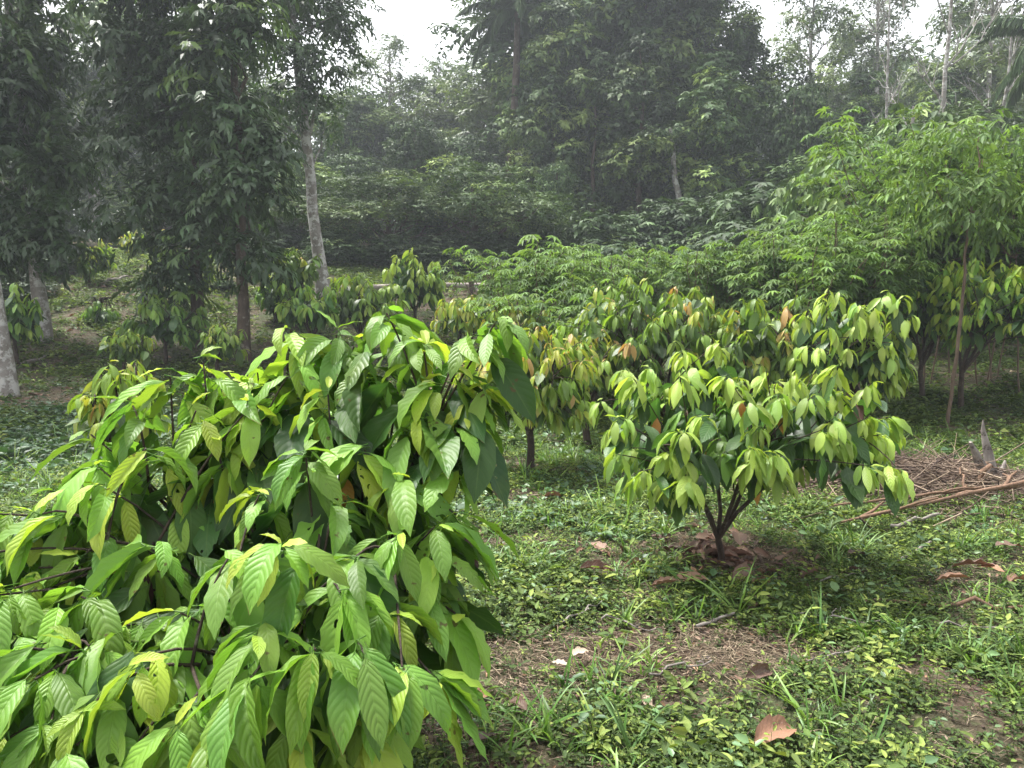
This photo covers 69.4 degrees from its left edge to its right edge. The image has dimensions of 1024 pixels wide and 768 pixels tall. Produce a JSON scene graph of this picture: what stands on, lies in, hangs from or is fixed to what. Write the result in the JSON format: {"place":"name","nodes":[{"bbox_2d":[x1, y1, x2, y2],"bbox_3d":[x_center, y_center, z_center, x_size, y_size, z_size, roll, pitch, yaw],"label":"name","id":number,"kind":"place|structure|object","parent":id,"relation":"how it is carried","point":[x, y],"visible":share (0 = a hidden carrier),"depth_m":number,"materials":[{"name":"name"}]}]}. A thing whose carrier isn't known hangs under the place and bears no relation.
{"place":"outdoors","nodes":[
{"label":"outdoors","id":0,"kind":"place"},
{"bbox_2d":[0,232,1023,767],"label":"ground","id":1,"kind":"structure","parent":0,"point":[260,318],"depth_m":3.62,"materials":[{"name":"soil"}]},
{"bbox_2d":[0,0,34,398],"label":"leafy tree","id":2,"kind":"object","parent":1,"relation":"on","point":[9,382],"visible":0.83,"depth_m":11.83,"materials":[{"name":"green plant"}]},
{"bbox_2d":[4,282,47,366],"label":"cocoa tree","id":3,"kind":"object","parent":1,"relation":"on","point":[23,323],"visible":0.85,"depth_m":13.83,"materials":[{"name":"green plant"}]},
{"bbox_2d":[0,0,124,341],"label":"leafy tree","id":4,"kind":"object","parent":1,"relation":"on","point":[28,94],"visible":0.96,"depth_m":15.09,"materials":[{"name":"green plant"}]},
{"bbox_2d":[64,358,176,451],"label":"cocoa tree","id":5,"kind":"object","parent":1,"relation":"on","point":[90,411],"visible":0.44,"depth_m":4.32,"materials":[{"name":"green plant"}]},
{"bbox_2d":[0,375,247,535],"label":"edge weeds","id":6,"kind":"object","parent":1,"relation":"on","point":[40,436],"visible":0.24,"depth_m":8.58,"materials":[{"name":"green plant"}]},
{"bbox_2d":[97,323,156,372],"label":"cocoa tree","id":7,"kind":"object","parent":1,"relation":"on","point":[128,347],"visible":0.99,"depth_m":12.37,"materials":[{"name":"green plant"}]},
{"bbox_2d":[56,0,245,235],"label":"forest tree","id":8,"kind":"object","parent":1,"relation":"on","point":[136,155],"visible":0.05,"depth_m":35.19,"materials":[{"name":"green plant"}]},
{"bbox_2d":[48,0,270,349],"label":"leafy tree","id":9,"kind":"object","parent":1,"relation":"on","point":[119,40],"visible":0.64,"depth_m":14.54,"materials":[{"name":"green plant"}]},
{"bbox_2d":[122,294,210,365],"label":"cocoa tree","id":10,"kind":"object","parent":1,"relation":"on","point":[166,325],"visible":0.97,"depth_m":13.98,"materials":[{"name":"green plant"}]},
{"bbox_2d":[197,324,249,378],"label":"cocoa tree","id":11,"kind":"object","parent":1,"relation":"on","point":[217,336],"visible":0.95,"depth_m":12.38,"materials":[{"name":"green plant"}]},
{"bbox_2d":[156,0,317,364],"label":"leafy tree","id":12,"kind":"object","parent":1,"relation":"on","point":[248,171],"visible":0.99,"depth_m":13.56,"materials":[{"name":"green plant"}]},
{"bbox_2d":[0,305,535,767],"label":"cocoa tree","id":13,"kind":"object","parent":1,"relation":"on","point":[275,592],"visible":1,"depth_m":2.01,"materials":[{"name":"green plant"}]},
{"bbox_2d":[228,220,322,250],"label":"understorey shrub","id":14,"kind":"object","parent":1,"relation":"on","point":[288,238],"visible":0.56,"depth_m":25.20,"materials":[{"name":"green plant"}]},
{"bbox_2d":[268,246,322,329],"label":"cocoa tree","id":15,"kind":"object","parent":1,"relation":"on","point":[308,272],"visible":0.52,"depth_m":16.09,"materials":[{"name":"green plant"}]},
{"bbox_2d":[212,161,380,249],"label":"tree","id":16,"kind":"object","parent":1,"relation":"on","point":[319,178],"visible":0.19,"depth_m":25.87,"materials":[{"name":"green plant"}]},
{"bbox_2d":[220,0,386,300],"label":"leafy tree","id":17,"kind":"object","parent":1,"relation":"on","point":[301,99],"visible":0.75,"depth_m":18.23,"materials":[{"name":"green plant"}]},
{"bbox_2d":[274,282,340,365],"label":"cocoa tree","id":18,"kind":"object","parent":1,"relation":"on","point":[294,310],"visible":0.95,"depth_m":13.71,"materials":[{"name":"green plant"}]},
{"bbox_2d":[298,228,383,265],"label":"understorey shrub","id":19,"kind":"object","parent":1,"relation":"on","point":[338,247],"visible":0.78,"depth_m":23.17,"materials":[{"name":"green plant"}]},
{"bbox_2d":[293,87,407,237],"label":"forest tree","id":20,"kind":"object","parent":1,"relation":"on","point":[363,140],"visible":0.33,"depth_m":36.22,"materials":[{"name":"green plant"}]},
{"bbox_2d":[318,153,389,244],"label":"vine clad tree","id":21,"kind":"object","parent":1,"relation":"on","point":[335,163],"visible":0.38,"depth_m":30.78,"materials":[{"name":"green plant"}]},
{"bbox_2d":[321,272,409,338],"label":"cocoa tree","id":22,"kind":"object","parent":1,"relation":"on","point":[356,300],"visible":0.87,"depth_m":14.16,"materials":[{"name":"green plant"}]},
{"bbox_2d":[269,168,497,256],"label":"tree","id":23,"kind":"object","parent":1,"relation":"on","point":[395,205],"visible":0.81,"depth_m":23.99,"materials":[{"name":"green plant"}]},
{"bbox_2d":[339,33,429,235],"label":"forest tree","id":24,"kind":"object","parent":1,"relation":"on","point":[394,45],"visible":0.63,"depth_m":38.38,"materials":[{"name":"green plant"}]},
{"bbox_2d":[346,232,430,268],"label":"understorey shrub","id":25,"kind":"object","parent":1,"relation":"on","point":[388,245],"visible":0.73,"depth_m":23.27,"materials":[{"name":"green plant"}]},
{"bbox_2d":[378,116,448,246],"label":"vine clad tree","id":26,"kind":"object","parent":1,"relation":"on","point":[401,145],"visible":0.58,"depth_m":29.79,"materials":[{"name":"green plant"}]},
{"bbox_2d":[382,247,445,318],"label":"cocoa tree","id":27,"kind":"object","parent":1,"relation":"on","point":[412,281],"visible":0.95,"depth_m":15.11,"materials":[{"name":"green plant"}]},
{"bbox_2d":[366,73,470,208],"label":"forest tree","id":28,"kind":"object","parent":1,"relation":"on","point":[445,118],"visible":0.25,"depth_m":37.19,"materials":[{"name":"green plant"}]},
{"bbox_2d":[397,231,482,273],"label":"understorey shrub","id":29,"kind":"object","parent":1,"relation":"on","point":[438,245],"visible":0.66,"depth_m":23.14,"materials":[{"name":"green plant"}]},
{"bbox_2d":[401,54,480,192],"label":"forest tree","id":30,"kind":"object","parent":1,"relation":"on","point":[452,70],"visible":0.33,"depth_m":40.20,"materials":[{"name":"green plant"}]},
{"bbox_2d":[430,295,489,364],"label":"cocoa tree","id":31,"kind":"object","parent":1,"relation":"on","point":[462,319],"visible":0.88,"depth_m":12.15,"materials":[{"name":"green plant"}]},
{"bbox_2d":[434,134,505,229],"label":"vine clad tree","id":32,"kind":"object","parent":1,"relation":"on","point":[480,155],"visible":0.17,"depth_m":31.33,"materials":[{"name":"green plant"}]},
{"bbox_2d":[434,48,526,198],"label":"forest tree","id":33,"kind":"object","parent":1,"relation":"on","point":[477,104],"visible":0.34,"depth_m":35.05,"materials":[{"name":"green plant"}]},
{"bbox_2d":[386,153,583,270],"bbox_3d":[-0.693,-5.465,24.490,6.451,4.099,7.942,1,5,9],"label":"tree","id":34,"kind":"object","parent":1,"relation":"on","point":[476,191],"visible":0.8,"depth_m":22.95,"materials":[{"name":"green plant"}]},
{"bbox_2d":[448,229,531,275],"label":"understorey shrub","id":35,"kind":"object","parent":1,"relation":"on","point":[491,242],"visible":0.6,"depth_m":23.16,"materials":[{"name":"green plant"}]},
{"bbox_2d":[431,242,583,314],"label":"cassava plant","id":36,"kind":"object","parent":1,"relation":"on","point":[492,284],"visible":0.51,"depth_m":12.96,"materials":[{"name":"green plant"}]},
{"bbox_2d":[0,455,1023,767],"bbox_3d":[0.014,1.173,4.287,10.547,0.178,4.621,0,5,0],"label":"weeds","id":37,"kind":"object","parent":1,"relation":"on","point":[700,741],"visible":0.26,"depth_m":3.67,"materials":[{"name":"green plant"}]},
{"bbox_2d":[0,419,1023,767],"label":"grass","id":38,"kind":"structure","parent":1,"relation":"on","point":[622,727],"depth_m":3.79,"materials":[{"name":"green plant"}]},
{"bbox_2d":[0,245,1023,450],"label":"slope weeds","id":39,"kind":"object","parent":1,"relation":"on","point":[936,392],"visible":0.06,"depth_m":14.02,"materials":[{"name":"green plant"}]},
{"bbox_2d":[0,336,1023,767],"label":"straw","id":40,"kind":"object","parent":1,"relation":"on","point":[672,642],"visible":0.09,"depth_m":3.61,"materials":[{"name":"brown plant"}]},
{"bbox_2d":[0,405,1023,630],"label":"creeping weeds","id":41,"kind":"object","parent":1,"relation":"on","point":[591,467],"visible":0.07,"depth_m":6.25,"materials":[{"name":"green plant"}]},
{"bbox_2d":[0,387,1023,527],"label":"weeds","id":42,"kind":"object","parent":1,"relation":"on","point":[1012,455],"visible":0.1,"depth_m":7.77,"materials":[{"name":"green plant"}]},
{"bbox_2d":[11,37,1022,234],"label":"woods","id":43,"kind":"object","parent":1,"relation":"on","point":[905,66],"visible":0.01,"depth_m":50.68,"materials":[{"name":"green plant"}]},
{"bbox_2d":[450,0,586,198],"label":"palm tree","id":44,"kind":"object","parent":1,"relation":"on","point":[507,13],"visible":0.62,"depth_m":30.92,"materials":[{"name":"green plant"}]},
{"bbox_2d":[452,325,603,469],"bbox_3d":[0.171,0.194,7.311,1.564,1.570,1.455,0,5,0],"label":"cocoa tree","id":45,"kind":"object","parent":1,"relation":"on","point":[560,375],"visible":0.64,"depth_m":6.97,"materials":[{"name":"green plant"}]},
{"bbox_2d":[465,289,620,354],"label":"cassava plant","id":46,"kind":"object","parent":1,"relation":"on","point":[537,305],"visible":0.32,"depth_m":10.45,"materials":[{"name":"green plant"}]},
{"bbox_2d":[496,253,598,315],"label":"cassava plant","id":47,"kind":"object","parent":1,"relation":"on","point":[545,278],"visible":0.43,"depth_m":11.94,"materials":[{"name":"green plant"}]},
{"bbox_2d":[533,161,581,231],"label":"vine clad tree","id":48,"kind":"object","parent":1,"relation":"on","point":[562,185],"visible":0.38,"depth_m":26.20,"materials":[{"name":"green plant"}]},
{"bbox_2d":[497,0,619,238],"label":"forest tree","id":49,"kind":"object","parent":1,"relation":"on","point":[556,121],"visible":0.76,"depth_m":28.38,"materials":[{"name":"green plant"}]},
{"bbox_2d":[426,0,710,228],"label":"forest tree","id":50,"kind":"object","parent":1,"relation":"on","point":[500,73],"visible":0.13,"depth_m":31.49,"materials":[{"name":"green plant"}]},
{"bbox_2d":[518,275,655,401],"bbox_3d":[1.302,-0.580,11.277,2.012,2.129,2.215,-3,6,-31],"label":"cassava plant","id":51,"kind":"object","parent":1,"relation":"on","point":[581,289],"visible":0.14,"depth_m":10.92,"materials":[{"name":"green plant"}]},
{"bbox_2d":[568,329,629,449],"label":"cocoa tree","id":52,"kind":"object","parent":1,"relation":"on","point":[608,360],"visible":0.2,"depth_m":8.52,"materials":[{"name":"green plant"}]},
{"bbox_2d":[538,202,662,299],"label":"understorey shrub","id":53,"kind":"object","parent":1,"relation":"on","point":[592,231],"visible":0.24,"depth_m":22.78,"materials":[{"name":"green plant"}]},
{"bbox_2d":[548,247,698,313],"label":"cassava plant","id":54,"kind":"object","parent":1,"relation":"on","point":[601,272],"visible":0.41,"depth_m":12.42,"materials":[{"name":"green plant"}]},
{"bbox_2d":[568,31,697,233],"bbox_3d":[4.597,-8.105,28.350,5.267,10.120,4.954,4,7,37],"label":"forest tree","id":55,"kind":"object","parent":1,"relation":"on","point":[637,161],"visible":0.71,"depth_m":27.59,"materials":[{"name":"green plant"}]},
{"bbox_2d":[548,275,747,416],"bbox_3d":[1.738,-0.265,9.133,2.572,2.195,2.425,0,5,0],"label":"cocoa tree","id":56,"kind":"object","parent":1,"relation":"on","point":[663,334],"visible":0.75,"depth_m":8.71,"materials":[{"name":"green plant"}]},
{"bbox_2d":[601,191,711,279],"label":"understorey shrub","id":57,"kind":"object","parent":1,"relation":"on","point":[658,234],"visible":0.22,"depth_m":23.60,"materials":[{"name":"green plant"}]},
{"bbox_2d":[568,0,755,214],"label":"forest tree","id":58,"kind":"object","parent":1,"relation":"on","point":[650,23],"visible":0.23,"depth_m":29.66,"materials":[{"name":"green plant"}]},
{"bbox_2d":[614,242,734,372],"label":"cassava plant","id":59,"kind":"object","parent":1,"relation":"on","point":[667,267],"visible":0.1,"depth_m":13.34,"materials":[{"name":"green plant"}]},
{"bbox_2d":[630,192,747,298],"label":"understorey shrub","id":60,"kind":"object","parent":1,"relation":"on","point":[688,232],"visible":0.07,"depth_m":22.71,"materials":[{"name":"green plant"}]},
{"bbox_2d":[612,244,773,376],"bbox_3d":[2.937,-0.991,12.330,3.227,2.608,1.914,4,6,36],"label":"cassava plant","id":61,"kind":"object","parent":1,"relation":"on","point":[694,281],"visible":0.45,"depth_m":11.82,"materials":[{"name":"green plant"}]},
{"bbox_2d":[600,0,812,217],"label":"forest tree","id":62,"kind":"object","parent":1,"relation":"on","point":[743,35],"visible":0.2,"depth_m":30.31,"materials":[{"name":"green plant"}]},
{"bbox_2d":[647,188,775,309],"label":"understorey shrub","id":63,"kind":"object","parent":1,"relation":"on","point":[745,216],"visible":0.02,"depth_m":21.24,"materials":[{"name":"green plant"}]},
{"bbox_2d":[658,49,786,231],"bbox_3d":[7.660,-7.463,27.330,4.883,9.559,5.192,3,6,29],"label":"forest tree","id":64,"kind":"object","parent":1,"relation":"on","point":[717,104],"visible":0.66,"depth_m":26.40,"materials":[{"name":"green plant"}]},
{"bbox_2d":[663,239,783,314],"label":"cassava plant","id":65,"kind":"object","parent":1,"relation":"on","point":[727,255],"visible":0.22,"depth_m":12.02,"materials":[{"name":"green plant"}]},
{"bbox_2d":[588,340,915,566],"bbox_3d":[1.540,0.485,4.723,2.128,1.532,1.724,0,5,0],"label":"cocoa tree","id":66,"kind":"object","parent":1,"relation":"on","point":[712,429],"visible":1,"depth_m":4.23,"materials":[{"name":"green plant"}]},
{"bbox_2d":[692,164,822,329],"bbox_3d":[8.037,-3.586,20.902,6.879,4.986,7.082,1,5,14],"label":"understorey shrub","id":67,"kind":"object","parent":1,"relation":"on","point":[743,226],"visible":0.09,"depth_m":20.09,"materials":[{"name":"green plant"}]},
{"bbox_2d":[703,295,813,393],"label":"cocoa tree","id":68,"kind":"object","parent":1,"relation":"on","point":[760,344],"visible":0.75,"depth_m":8.21,"materials":[{"name":"green plant"}]},
{"bbox_2d":[754,714,796,742],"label":"fallen leaf","id":69,"kind":"object","parent":1,"relation":"on","point":[766,724],"visible":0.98,"depth_m":2.78,"materials":[{"name":"brown plant"}]},
{"bbox_2d":[709,226,854,381],"bbox_3d":[4.249,-1.040,11.767,2.266,2.966,2.573,0,5,0],"label":"cassava plant","id":70,"kind":"object","parent":1,"relation":"on","point":[770,242],"visible":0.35,"depth_m":11.04,"materials":[{"name":"green plant"}]},
{"bbox_2d":[747,80,840,194],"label":"vine clad tree","id":71,"kind":"object","parent":1,"relation":"on","point":[785,132],"visible":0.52,"depth_m":25.73,"materials":[{"name":"green plant"}]},
{"bbox_2d":[751,175,847,261],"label":"broadleaf tree","id":72,"kind":"object","parent":1,"relation":"on","point":[773,206],"visible":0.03,"depth_m":18.62,"materials":[{"name":"green plant"}]},
{"bbox_2d":[725,246,891,374],"bbox_3d":[4.235,-0.688,10.528,2.101,2.640,2.326,0,5,0],"label":"cassava plant","id":73,"kind":"object","parent":1,"relation":"on","point":[773,296],"visible":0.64,"depth_m":10.06,"materials":[{"name":"green plant"}]},
{"bbox_2d":[767,0,862,146],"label":"forest tree","id":74,"kind":"object","parent":1,"relation":"on","point":[817,14],"visible":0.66,"depth_m":32.17,"materials":[{"name":"green plant"}]},
{"bbox_2d":[747,216,936,322],"bbox_3d":[4.925,-0.933,10.996,2.552,2.982,2.549,0,5,0],"label":"cassava plant","id":75,"kind":"object","parent":1,"relation":"on","point":[861,245],"visible":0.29,"depth_m":10.49,"materials":[{"name":"green plant"}]},
{"bbox_2d":[784,288,920,420],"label":"cocoa tree","id":76,"kind":"object","parent":1,"relation":"on","point":[860,344],"visible":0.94,"depth_m":7.88,"materials":[{"name":"green plant"}]},
{"bbox_2d":[799,22,907,152],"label":"forest tree","id":77,"kind":"object","parent":1,"relation":"on","point":[835,99],"visible":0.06,"depth_m":37.79,"materials":[{"name":"green plant"}]},
{"bbox_2d":[755,125,954,271],"bbox_3d":[8.074,-3.132,16.981,5.051,5.410,4.125,0,5,0],"label":"broadleaf tree","id":78,"kind":"object","parent":1,"relation":"on","point":[794,208],"visible":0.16,"depth_m":16.66,"materials":[{"name":"green plant"}]},
{"bbox_2d":[784,204,940,397],"bbox_3d":[5.143,-0.936,10.795,2.295,3.030,2.377,0,5,0],"label":"cassava plant","id":79,"kind":"object","parent":1,"relation":"on","point":[885,285],"visible":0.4,"depth_m":10.45,"materials":[{"name":"green plant"}]},
{"bbox_2d":[707,433,1023,543],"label":"dry twigs","id":80,"kind":"object","parent":1,"relation":"on","point":[939,474],"visible":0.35,"depth_m":6.39,"materials":[{"name":"brown wood"}]},
{"bbox_2d":[840,471,1023,522],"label":"dry branch","id":81,"kind":"object","parent":80,"relation":"on","point":[1006,484],"visible":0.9,"depth_m":5.67,"materials":[{"name":"brown wood"}]},
{"bbox_2d":[825,70,910,153],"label":"forest tree","id":82,"kind":"object","parent":1,"relation":"on","point":[866,85],"visible":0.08,"depth_m":31.48,"materials":[{"name":"green plant"}]},
{"bbox_2d":[822,0,932,131],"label":"forest tree","id":83,"kind":"object","parent":1,"relation":"on","point":[878,29],"visible":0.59,"depth_m":36.17,"materials":[{"name":"green plant"}]},
{"bbox_2d":[856,0,917,128],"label":"bare tree","id":84,"kind":"object","parent":1,"relation":"on","point":[887,44],"visible":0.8,"depth_m":28.69,"materials":[{"name":"grey plant"}]},
{"bbox_2d":[755,122,1023,265],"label":"cassava plant","id":85,"kind":"object","parent":1,"relation":"on","point":[840,190],"visible":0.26,"depth_m":12.04,"materials":[{"name":"green plant"}]},
{"bbox_2d":[825,202,954,323],"bbox_3d":[5.752,-1.188,11.827,1.631,3.214,2.304,-1,5,-10],"label":"cassava plant","id":86,"kind":"object","parent":1,"relation":"on","point":[881,227],"visible":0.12,"depth_m":11.22,"materials":[{"name":"green plant"}]},
{"bbox_2d":[818,102,1000,339],"bbox_3d":[9.482,-3.608,17.974,4.242,6.119,5.194,5,7,41],"label":"broadleaf tree","id":87,"kind":"object","parent":1,"relation":"on","point":[895,107],"visible":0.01,"depth_m":16.89,"materials":[{"name":"green plant"}]},
{"bbox_2d":[800,106,1023,387],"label":"cassava plant","id":88,"kind":"object","parent":1,"relation":"on","point":[881,184],"visible":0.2,"depth_m":12.60,"materials":[{"name":"green plant"}]},
{"bbox_2d":[808,98,1023,192],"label":"tree","id":89,"kind":"object","parent":1,"relation":"on","point":[956,119],"visible":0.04,"depth_m":20.71,"materials":[{"name":"green plant"}]},
{"bbox_2d":[879,257,1010,402],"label":"cocoa tree","id":90,"kind":"object","parent":1,"relation":"on","point":[926,312],"visible":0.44,"depth_m":11.44,"materials":[{"name":"green plant"}]},
{"bbox_2d":[868,108,1023,427],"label":"sapling","id":91,"kind":"object","parent":1,"relation":"on","point":[1003,190],"visible":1,"depth_m":9.70,"materials":[{"name":"green plant"}]},
{"bbox_2d":[871,102,1023,391],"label":"cassava plant","id":92,"kind":"object","parent":1,"relation":"on","point":[902,132],"visible":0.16,"depth_m":11.86,"materials":[{"name":"green plant"}]},
{"bbox_2d":[885,0,1009,122],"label":"bare tree","id":93,"kind":"object","parent":1,"relation":"on","point":[946,66],"visible":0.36,"depth_m":23.23,"materials":[{"name":"grey plant"}]},
{"bbox_2d":[872,0,1023,118],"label":"forest tree","id":94,"kind":"object","parent":1,"relation":"on","point":[912,74],"visible":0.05,"depth_m":38.54,"materials":[{"name":"green plant"}]},
{"bbox_2d":[897,67,1023,133],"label":"forest tree","id":95,"kind":"object","parent":1,"relation":"on","point":[959,91],"visible":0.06,"depth_m":29.39,"materials":[{"name":"green plant"}]},
{"bbox_2d":[917,0,1023,124],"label":"forest tree","id":96,"kind":"object","parent":1,"relation":"on","point":[990,62],"visible":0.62,"depth_m":29.46,"materials":[{"name":"green plant"}]},
{"bbox_2d":[933,142,1023,391],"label":"cassava plant","id":97,"kind":"object","parent":1,"relation":"on","point":[1013,248],"visible":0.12,"depth_m":11.95,"materials":[{"name":"green plant"}]},
{"bbox_2d":[934,256,1023,411],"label":"cocoa tree","id":98,"kind":"object","parent":1,"relation":"on","point":[999,295],"visible":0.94,"depth_m":10.96,"materials":[{"name":"green plant"}]},
{"bbox_2d":[950,15,1023,123],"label":"palm tree","id":99,"kind":"object","parent":1,"relation":"on","point":[1013,26],"visible":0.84,"depth_m":23.95,"materials":[{"name":"green plant"}]},
{"bbox_2d":[969,420,1006,484],"bbox_3d":[4.232,0.691,6.606,0.226,0.725,0.694,5,7,44],"label":"dead stump","id":100,"kind":"object","parent":1,"relation":"on","point":[988,454],"visible":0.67,"depth_m":6.64,"materials":[{"name":"grey wood"}]},
{"bbox_2d":[2,0,1023,230],"label":"sky","id":101,"kind":"structure","parent":0,"point":[411,18],"materials":[{"name":"white"}]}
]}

